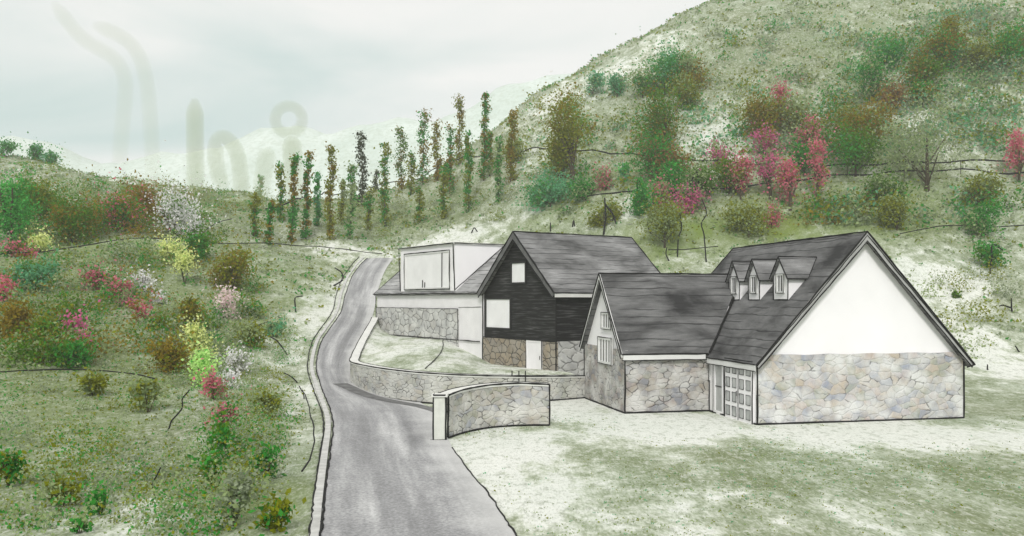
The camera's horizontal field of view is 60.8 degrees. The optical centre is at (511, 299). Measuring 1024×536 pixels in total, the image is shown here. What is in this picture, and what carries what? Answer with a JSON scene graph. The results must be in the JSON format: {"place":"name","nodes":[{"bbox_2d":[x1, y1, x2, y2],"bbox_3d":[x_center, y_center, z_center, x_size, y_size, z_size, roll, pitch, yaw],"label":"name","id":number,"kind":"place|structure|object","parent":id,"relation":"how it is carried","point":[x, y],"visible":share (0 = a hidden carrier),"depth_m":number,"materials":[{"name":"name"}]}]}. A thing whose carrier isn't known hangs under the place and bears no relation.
{"place":"outdoors","nodes":[
{"label":"outdoors","id":0,"kind":"place"},
{"bbox_2d":[0,65,586,200],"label":"hills","id":1,"kind":"structure","parent":0,"point":[242,163],"depth_m":264.38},
{"bbox_2d":[0,0,709,162],"label":"sky","id":2,"kind":"structure","parent":0,"point":[103,81],"materials":[{"name":"white"}]},
{"bbox_2d":[316,258,514,535],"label":"road","id":3,"kind":"structure","parent":0,"point":[394,469],"depth_m":24.80,"materials":[{"name":"grey asphalt"}]},
{"bbox_2d":[359,321,574,374],"bbox_3d":[-6.372,2.620,50.985,8.538,2.400,24.579,0,0,-33],"label":"garden","id":4,"kind":"object","parent":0,"point":[381,348],"visible":0.84,"depth_m":48.00,"materials":[{"name":"green plant"}]},
{"bbox_2d":[0,0,1023,535],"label":"ground","id":5,"kind":"structure","parent":0,"point":[558,458],"depth_m":43.67,"materials":[{"name":"green plant"}]},
{"bbox_2d":[0,444,38,488],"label":"shrub","id":6,"kind":"object","parent":5,"relation":"on","point":[8,470],"visible":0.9,"depth_m":22.12,"materials":[{"name":"green plant"}]},
{"bbox_2d":[0,282,51,342],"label":"shrub","id":7,"kind":"object","parent":5,"relation":"on","point":[13,323],"visible":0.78,"depth_m":46.37,"materials":[{"name":"brown plant"}]},
{"bbox_2d":[0,229,69,292],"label":"shrub","id":8,"kind":"object","parent":5,"relation":"on","point":[25,269],"visible":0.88,"depth_m":55.90,"materials":[{"name":"teal plant"}]},
{"bbox_2d":[3,156,77,220],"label":"shrub","id":9,"kind":"object","parent":5,"relation":"on","point":[41,195],"visible":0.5,"depth_m":79.03,"materials":[{"name":"green plant"}]},
{"bbox_2d":[0,145,84,242],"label":"shrub","id":10,"kind":"object","parent":5,"relation":"on","point":[8,217],"visible":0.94,"depth_m":71.05,"materials":[{"name":"green plant"}]},
{"bbox_2d":[36,443,91,508],"bbox_3d":[-10.421,4.151,20.221,1.285,1.568,1.334,0,0,18],"label":"shrub","id":11,"kind":"object","parent":5,"relation":"on","point":[65,484],"visible":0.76,"depth_m":20.17,"materials":[{"name":"green plant"}]},
{"bbox_2d":[25,167,130,243],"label":"shrub","id":12,"kind":"object","parent":5,"relation":"on","point":[67,218],"visible":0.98,"depth_m":73.33,"materials":[{"name":"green plant"}]},
{"bbox_2d":[38,322,119,370],"bbox_3d":[-22.158,2.348,43.586,3.783,2.485,3.437,0,0,30],"label":"shrub","id":13,"kind":"object","parent":5,"relation":"on","point":[71,349],"visible":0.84,"depth_m":43.36,"materials":[{"name":"green plant"}]},
{"bbox_2d":[52,356,124,396],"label":"shrub","id":14,"kind":"object","parent":5,"relation":"on","point":[88,383],"visible":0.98,"depth_m":38.63,"materials":[{"name":"green plant"}]},
{"bbox_2d":[80,477,123,518],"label":"shrub","id":15,"kind":"object","parent":5,"relation":"on","point":[100,496],"visible":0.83,"depth_m":19.36,"materials":[{"name":"green plant"}]},
{"bbox_2d":[61,164,169,233],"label":"flowering shrub","id":16,"kind":"object","parent":5,"relation":"on","point":[125,208],"visible":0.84,"depth_m":77.77,"materials":[{"name":"brown plant"}]},
{"bbox_2d":[79,358,176,412],"bbox_3d":[-15.757,3.604,36.176,3.650,2.400,2.494,0,0,-7],"label":"shrub","id":17,"kind":"object","parent":5,"relation":"on","point":[143,386],"visible":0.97,"depth_m":35.81,"materials":[{"name":"green plant"}]},
{"bbox_2d":[80,158,185,220],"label":"shrub","id":18,"kind":"object","parent":5,"relation":"on","point":[151,204],"visible":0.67,"depth_m":84.92,"materials":[{"name":"brown plant"}]},
{"bbox_2d":[0,155,284,373],"bbox_3d":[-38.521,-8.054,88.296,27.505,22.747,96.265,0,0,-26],"label":"undergrowth","id":19,"kind":"object","parent":5,"relation":"on","point":[142,258],"visible":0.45,"depth_m":58.77,"materials":[{"name":"green plant"}]},
{"bbox_2d":[79,140,225,237],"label":"flowering shrub","id":20,"kind":"object","parent":5,"relation":"on","point":[173,205],"visible":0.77,"depth_m":80.66,"materials":[{"name":"white plant"}]},
{"bbox_2d":[0,270,318,531],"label":"herbs","id":21,"kind":"object","parent":5,"relation":"on","point":[131,438],"visible":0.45,"depth_m":35.62,"materials":[{"name":"green plant"}]},
{"bbox_2d":[0,317,320,535],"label":"undergrowth","id":22,"kind":"object","parent":5,"relation":"on","point":[195,492],"visible":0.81,"depth_m":22.98,"materials":[{"name":"green plant"}]},
{"bbox_2d":[112,309,221,373],"bbox_3d":[-17.276,2.169,45.462,4.797,3.375,6.106,0,0,5],"label":"shrub","id":23,"kind":"object","parent":5,"relation":"on","point":[172,356],"visible":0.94,"depth_m":44.66,"materials":[{"name":"brown plant"}]},
{"bbox_2d":[160,240,206,283],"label":"flowering shrub","id":24,"kind":"object","parent":5,"relation":"on","point":[182,260],"visible":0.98,"depth_m":64.38,"materials":[{"name":"yellow plant"}]},
{"bbox_2d":[171,289,216,331],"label":"shrub","id":25,"kind":"object","parent":5,"relation":"on","point":[189,303],"visible":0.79,"depth_m":52.81,"materials":[{"name":"brown plant"}]},
{"bbox_2d":[161,220,227,259],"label":"shrub","id":26,"kind":"object","parent":5,"relation":"on","point":[192,238],"visible":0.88,"depth_m":72.43,"materials":[{"name":"green plant"}]},
{"bbox_2d":[168,310,230,358],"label":"flowering shrub","id":27,"kind":"object","parent":5,"relation":"on","point":[198,336],"visible":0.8,"depth_m":47.40,"materials":[{"name":"yellow plant"}]},
{"bbox_2d":[165,340,233,388],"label":"flowering shrub","id":28,"kind":"object","parent":5,"relation":"on","point":[205,360],"visible":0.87,"depth_m":42.42,"materials":[{"name":"green plant"}]},
{"bbox_2d":[168,443,240,487],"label":"shrub","id":29,"kind":"object","parent":5,"relation":"on","point":[208,460],"visible":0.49,"depth_m":22.02,"materials":[{"name":"green plant"}]},
{"bbox_2d":[183,358,250,399],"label":"flowering shrub","id":30,"kind":"object","parent":5,"relation":"on","point":[213,382],"visible":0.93,"depth_m":39.53,"materials":[{"name":"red plant"}]},
{"bbox_2d":[184,411,263,460],"bbox_3d":[-8.151,3.955,25.355,2.103,1.984,2.478,0,0,-4],"label":"shrub","id":31,"kind":"object","parent":5,"relation":"on","point":[221,427],"visible":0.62,"depth_m":25.23,"materials":[{"name":"green plant"}]},
{"bbox_2d":[170,229,281,292],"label":"shrub","id":32,"kind":"object","parent":5,"relation":"on","point":[239,264],"visible":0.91,"depth_m":65.89,"materials":[{"name":"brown plant"}]},
{"bbox_2d":[205,266,248,318],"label":"flowering shrub","id":33,"kind":"object","parent":5,"relation":"on","point":[228,296],"visible":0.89,"depth_m":58.24,"materials":[{"name":"pink plant"}]},
{"bbox_2d":[213,334,263,374],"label":"flowering shrub","id":34,"kind":"object","parent":5,"relation":"on","point":[240,359],"visible":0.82,"depth_m":45.82,"materials":[{"name":"white plant"}]},
{"bbox_2d":[202,447,281,528],"bbox_3d":[-5.744,4.068,18.549,1.704,1.769,1.355,0,0,-15],"label":"shrub","id":35,"kind":"object","parent":5,"relation":"on","point":[242,485],"visible":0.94,"depth_m":18.45,"materials":[{"name":"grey plant"}]},
{"bbox_2d":[206,302,293,348],"bbox_3d":[-15.575,1.551,52.882,5.497,2.871,3.788,0,0,-15],"label":"shrub","id":36,"kind":"object","parent":5,"relation":"on","point":[257,332],"visible":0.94,"depth_m":52.29,"materials":[{"name":"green plant"}]},
{"bbox_2d":[236,427,291,480],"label":"shrub","id":37,"kind":"object","parent":5,"relation":"on","point":[269,458],"visible":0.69,"depth_m":23.10,"materials":[{"name":"green plant"}]},
{"bbox_2d":[247,488,306,535],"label":"shrub","id":38,"kind":"object","parent":5,"relation":"on","point":[272,520],"visible":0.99,"depth_m":17.98,"materials":[{"name":"green plant"}]},
{"bbox_2d":[245,366,313,417],"bbox_3d":[-9.639,3.751,35.024,2.854,2.330,3.047,0,0,2],"label":"shrub","id":39,"kind":"object","parent":5,"relation":"on","point":[264,396],"visible":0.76,"depth_m":34.83,"materials":[{"name":"green plant"}]},
{"bbox_2d":[285,151,302,242],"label":"poplar tree","id":40,"kind":"object","parent":5,"relation":"on","point":[292,214],"visible":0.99,"depth_m":90.62,"materials":[{"name":"green plant"}]},
{"bbox_2d":[299,149,315,238],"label":"poplar tree","id":41,"kind":"object","parent":5,"relation":"on","point":[306,182],"visible":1,"depth_m":93.00,"materials":[{"name":"green plant"}]},
{"bbox_2d":[323,141,339,239],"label":"poplar tree","id":42,"kind":"object","parent":5,"relation":"on","point":[328,202],"visible":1,"depth_m":92.68,"materials":[{"name":"green plant"}]},
{"bbox_2d":[310,257,363,535],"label":"kerb","id":43,"kind":"structure","parent":5,"relation":"on","point":[317,511],"depth_m":28.62,"materials":[{"name":"concrete"}]},
{"bbox_2d":[342,160,360,239],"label":"poplar tree","id":44,"kind":"object","parent":5,"relation":"on","point":[353,187],"visible":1,"depth_m":94.33,"materials":[{"name":"green plant"}]},
{"bbox_2d":[352,130,371,205],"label":"poplar tree","id":45,"kind":"object","parent":5,"relation":"on","point":[363,157],"visible":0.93,"depth_m":116.30,"materials":[{"name":"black plant"}]},
{"bbox_2d":[373,142,394,225],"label":"poplar tree","id":46,"kind":"object","parent":5,"relation":"on","point":[384,183],"visible":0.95,"depth_m":105.06,"materials":[{"name":"green plant"}]},
{"bbox_2d":[391,125,411,191],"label":"poplar tree","id":47,"kind":"object","parent":5,"relation":"on","point":[404,142],"visible":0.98,"depth_m":127.80,"materials":[{"name":"green plant"}]},
{"bbox_2d":[414,108,434,183],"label":"poplar tree","id":48,"kind":"object","parent":5,"relation":"on","point":[422,162],"visible":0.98,"depth_m":124.18,"materials":[{"name":"green plant"}]},
{"bbox_2d":[373,242,503,358],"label":"pale house","id":49,"kind":"structure","parent":5,"relation":"on","point":[427,291],"depth_m":55.35,"materials":[{"name":"paint"}]},
{"bbox_2d":[349,317,584,403],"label":"garden wall","id":50,"kind":"structure","parent":5,"relation":"on","point":[407,385],"depth_m":41.38,"materials":[{"name":"stone"}]},
{"bbox_2d":[460,129,475,212],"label":"poplar tree","id":51,"kind":"object","parent":5,"relation":"on","point":[468,166],"visible":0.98,"depth_m":104.66,"materials":[{"name":"green plant"}]},
{"bbox_2d":[476,91,492,180],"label":"poplar tree","id":52,"kind":"object","parent":5,"relation":"on","point":[485,142],"visible":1,"depth_m":111.04,"materials":[{"name":"green plant"}]},
{"bbox_2d":[431,381,550,439],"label":"entrance wall","id":53,"kind":"structure","parent":5,"relation":"on","point":[456,411],"depth_m":32.45,"materials":[{"name":"stone"}]},
{"bbox_2d":[491,135,508,204],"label":"poplar tree","id":54,"kind":"object","parent":5,"relation":"on","point":[498,159],"visible":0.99,"depth_m":101.93,"materials":[{"name":"green plant"}]},
{"bbox_2d":[503,106,519,182],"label":"poplar tree","id":55,"kind":"object","parent":5,"relation":"on","point":[510,147],"visible":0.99,"depth_m":105.29,"materials":[{"name":"brown plant"}]},
{"bbox_2d":[506,160,592,208],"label":"bush","id":56,"kind":"object","parent":5,"relation":"on","point":[549,186],"visible":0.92,"depth_m":94.38,"materials":[{"name":"teal plant"}]},
{"bbox_2d":[525,116,595,182],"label":"tree","id":57,"kind":"object","parent":5,"relation":"on","point":[556,164],"visible":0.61,"depth_m":98.72,"materials":[{"name":"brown plant"}]},
{"bbox_2d":[506,69,621,183],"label":"tree","id":58,"kind":"object","parent":5,"relation":"on","point":[572,141],"visible":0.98,"depth_m":97.26,"materials":[{"name":"green plant"}]},
{"bbox_2d":[476,231,660,374],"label":"timber house","id":59,"kind":"structure","parent":5,"relation":"on","point":[536,289],"depth_m":47.72,"materials":[{"name":"black wood"}]},
{"bbox_2d":[485,298,510,329],"bbox_3d":[-0.781,0.805,49.685,0.120,1.802,2.701,0,0,-33],"label":"window","id":60,"kind":"structure","parent":59,"relation":"in","point":[497,310],"depth_m":49.64,"materials":[{"name":"glass"}]},
{"bbox_2d":[525,339,542,369],"bbox_3d":[1.181,3.084,46.544,0.150,1.898,1.548,0,0,-33],"label":"door","id":61,"kind":"structure","parent":59,"relation":"in","point":[534,348],"depth_m":46.52,"materials":[{"name":"white wood"}]},
{"bbox_2d":[562,159,615,200],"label":"bush","id":62,"kind":"object","parent":5,"relation":"on","point":[581,189],"visible":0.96,"depth_m":92.53,"materials":[{"name":"green plant"}]},
{"bbox_2d":[576,185,637,227],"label":"bush","id":63,"kind":"object","parent":5,"relation":"on","point":[598,217],"visible":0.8,"depth_m":87.20,"materials":[{"name":"green plant"}]},
{"bbox_2d":[239,181,1023,358],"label":"undergrowth","id":64,"kind":"object","parent":5,"relation":"on","point":[928,284],"visible":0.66,"depth_m":66.53,"materials":[{"name":"green plant"}]},
{"bbox_2d":[613,166,667,215],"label":"bush","id":65,"kind":"object","parent":5,"relation":"on","point":[641,196],"visible":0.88,"depth_m":86.12,"materials":[{"name":"green plant"}]},
{"bbox_2d":[265,147,1016,208],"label":"wire fence","id":66,"kind":"object","parent":5,"relation":"on","point":[706,160],"visible":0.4,"depth_m":90.93,"materials":[{"name":"black metal"}]},
{"bbox_2d":[595,61,716,146],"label":"tree","id":67,"kind":"object","parent":5,"relation":"on","point":[660,119],"visible":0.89,"depth_m":99.31,"materials":[{"name":"green plant"}]},
{"bbox_2d":[604,166,713,247],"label":"tree","id":68,"kind":"object","parent":5,"relation":"on","point":[667,217],"visible":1,"depth_m":79.99,"materials":[{"name":"green plant"}]},
{"bbox_2d":[611,85,714,181],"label":"tree","id":69,"kind":"object","parent":5,"relation":"on","point":[649,149],"visible":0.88,"depth_m":92.18,"materials":[{"name":"green plant"}]},
{"bbox_2d":[604,22,726,98],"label":"tree","id":70,"kind":"object","parent":5,"relation":"on","point":[669,61],"visible":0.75,"depth_m":111.59,"materials":[{"name":"green plant"}]},
{"bbox_2d":[631,141,724,197],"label":"tree","id":71,"kind":"object","parent":5,"relation":"on","point":[672,171],"visible":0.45,"depth_m":89.00,"materials":[{"name":"green plant"}]},
{"bbox_2d":[634,30,724,90],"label":"tree","id":72,"kind":"object","parent":5,"relation":"on","point":[696,74],"visible":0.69,"depth_m":110.90,"materials":[{"name":"green plant"}]},
{"bbox_2d":[646,51,721,111],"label":"tree","id":73,"kind":"object","parent":5,"relation":"on","point":[681,88],"visible":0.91,"depth_m":107.33,"materials":[{"name":"green plant"}]},
{"bbox_2d":[651,158,721,213],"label":"flowering shrub","id":74,"kind":"object","parent":5,"relation":"on","point":[684,190],"visible":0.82,"depth_m":85.22,"materials":[{"name":"pink plant"}]},
{"bbox_2d":[652,112,753,200],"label":"tree","id":75,"kind":"object","parent":5,"relation":"on","point":[703,174],"visible":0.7,"depth_m":86.82,"materials":[{"name":"green plant"}]},
{"bbox_2d":[705,143,755,193],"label":"tree","id":76,"kind":"object","parent":5,"relation":"on","point":[725,170],"visible":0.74,"depth_m":88.11,"materials":[{"name":"green plant"}]},
{"bbox_2d":[708,138,757,199],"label":"flowering tree","id":77,"kind":"object","parent":5,"relation":"on","point":[741,175],"visible":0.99,"depth_m":87.10,"materials":[{"name":"pink plant"}]},
{"bbox_2d":[696,176,791,237],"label":"bush","id":78,"kind":"object","parent":5,"relation":"on","point":[737,217],"visible":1,"depth_m":80.34,"materials":[{"name":"green plant"}]},
{"bbox_2d":[714,67,800,138],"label":"tree","id":79,"kind":"object","parent":5,"relation":"on","point":[755,110],"visible":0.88,"depth_m":96.48,"materials":[{"name":"brown plant"}]},
{"bbox_2d":[731,102,798,159],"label":"flowering tree","id":80,"kind":"object","parent":5,"relation":"on","point":[769,136],"visible":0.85,"depth_m":93.56,"materials":[{"name":"pink plant"}]},
{"bbox_2d":[515,0,1023,226],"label":"undergrowth","id":81,"kind":"object","parent":5,"relation":"on","point":[979,107],"visible":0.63,"depth_m":98.67,"materials":[{"name":"green plant"}]},
{"bbox_2d":[745,140,799,199],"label":"flowering tree","id":82,"kind":"object","parent":5,"relation":"on","point":[767,170],"visible":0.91,"depth_m":85.96,"materials":[{"name":"pink plant"}]},
{"bbox_2d":[579,231,975,424],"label":"stone house","id":83,"kind":"structure","parent":5,"relation":"on","point":[847,327],"depth_m":35.04,"materials":[{"name":"grey stone"}]},
{"bbox_2d":[713,365,723,414],"bbox_3d":[8.663,3.643,36.467,0.126,2.492,1.055,0,0,-12],"label":"door","id":84,"kind":"structure","parent":83,"relation":"in","point":[718,371],"depth_m":36.51,"materials":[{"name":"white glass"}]},
{"bbox_2d":[724,358,753,423],"bbox_3d":[8.998,3.603,34.656,0.137,2.451,2.406,0,0,-12],"label":"double door","id":85,"kind":"structure","parent":83,"relation":"in","point":[738,383],"depth_m":34.54,"materials":[{"name":"white wood"}]},
{"bbox_2d":[751,139,818,210],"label":"flowering tree","id":86,"kind":"object","parent":5,"relation":"on","point":[788,177],"visible":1,"depth_m":84.05,"materials":[{"name":"pink plant"}]},
{"bbox_2d":[737,70,841,134],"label":"tree","id":87,"kind":"object","parent":5,"relation":"on","point":[800,107],"visible":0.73,"depth_m":96.19,"materials":[{"name":"green plant"}]},
{"bbox_2d":[762,88,839,154],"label":"flowering tree","id":88,"kind":"object","parent":5,"relation":"on","point":[805,132],"visible":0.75,"depth_m":92.48,"materials":[{"name":"pink plant"}]},
{"bbox_2d":[799,129,843,196],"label":"flowering tree","id":89,"kind":"object","parent":5,"relation":"on","point":[819,171],"visible":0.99,"depth_m":84.97,"materials":[{"name":"pink plant"}]},
{"bbox_2d":[792,99,910,176],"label":"tree","id":90,"kind":"object","parent":5,"relation":"on","point":[856,150],"visible":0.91,"depth_m":87.22,"materials":[{"name":"green plant"}]},
{"bbox_2d":[805,58,920,144],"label":"tree","id":91,"kind":"object","parent":5,"relation":"on","point":[869,117],"visible":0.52,"depth_m":91.13,"materials":[{"name":"green plant"}]},
{"bbox_2d":[833,26,918,103],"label":"tree","id":92,"kind":"object","parent":5,"relation":"on","point":[867,75],"visible":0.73,"depth_m":99.59,"materials":[{"name":"green plant"}]},
{"bbox_2d":[834,135,926,207],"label":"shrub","id":93,"kind":"object","parent":5,"relation":"on","point":[881,182],"visible":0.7,"depth_m":81.49,"materials":[{"name":"green plant"}]},
{"bbox_2d":[864,64,917,112],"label":"tree","id":94,"kind":"object","parent":5,"relation":"on","point":[895,92],"visible":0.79,"depth_m":96.91,"materials":[{"name":"orange plant"}]},
{"bbox_2d":[850,15,937,72],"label":"tree","id":95,"kind":"object","parent":5,"relation":"on","point":[889,47],"visible":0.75,"depth_m":106.21,"materials":[{"name":"green plant"}]},
{"bbox_2d":[858,160,945,230],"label":"bush","id":96,"kind":"object","parent":5,"relation":"on","point":[890,209],"visible":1,"depth_m":77.16,"materials":[{"name":"green plant"}]},
{"bbox_2d":[870,26,981,90],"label":"tree","id":97,"kind":"object","parent":5,"relation":"on","point":[934,69],"visible":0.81,"depth_m":99.40,"materials":[{"name":"green plant"}]},
{"bbox_2d":[834,29,1018,191],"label":"tree","id":98,"kind":"object","parent":5,"relation":"on","point":[926,159],"visible":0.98,"depth_m":83.33,"materials":[{"name":"green plant"}]},
{"bbox_2d":[902,3,990,72],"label":"tree","id":99,"kind":"object","parent":5,"relation":"on","point":[949,44],"visible":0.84,"depth_m":102.10,"materials":[{"name":"green plant"}]},
{"bbox_2d":[944,20,1011,74],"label":"tree","id":100,"kind":"object","parent":5,"relation":"on","point":[978,53],"visible":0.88,"depth_m":100.64,"materials":[{"name":"green plant"}]},
{"bbox_2d":[938,140,1023,208],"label":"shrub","id":101,"kind":"object","parent":5,"relation":"on","point":[983,182],"visible":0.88,"depth_m":79.06,"materials":[{"name":"green plant"}]},
{"bbox_2d":[947,184,1022,234],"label":"bush","id":102,"kind":"object","parent":5,"relation":"on","point":[976,222],"visible":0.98,"depth_m":75.56,"materials":[{"name":"green plant"}]},
{"bbox_2d":[949,226,1021,267],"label":"shrub","id":103,"kind":"object","parent":5,"relation":"on","point":[985,253],"visible":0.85,"depth_m":68.55,"materials":[{"name":"green plant"}]},
{"bbox_2d":[970,5,1023,66],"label":"tree","id":104,"kind":"object","parent":5,"relation":"on","point":[1009,47],"visible":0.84,"depth_m":99.98,"materials":[{"name":"green plant"}]},
{"bbox_2d":[989,121,1023,182],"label":"flowering tree","id":105,"kind":"object","parent":5,"relation":"on","point":[1016,149],"visible":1,"depth_m":83.71,"materials":[{"name":"pink plant"}]},
{"bbox_2d":[459,415,1023,535],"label":"grass","id":106,"kind":"structure","parent":0,"point":[795,495],"depth_m":22.89,"materials":[{"name":"green plant"}]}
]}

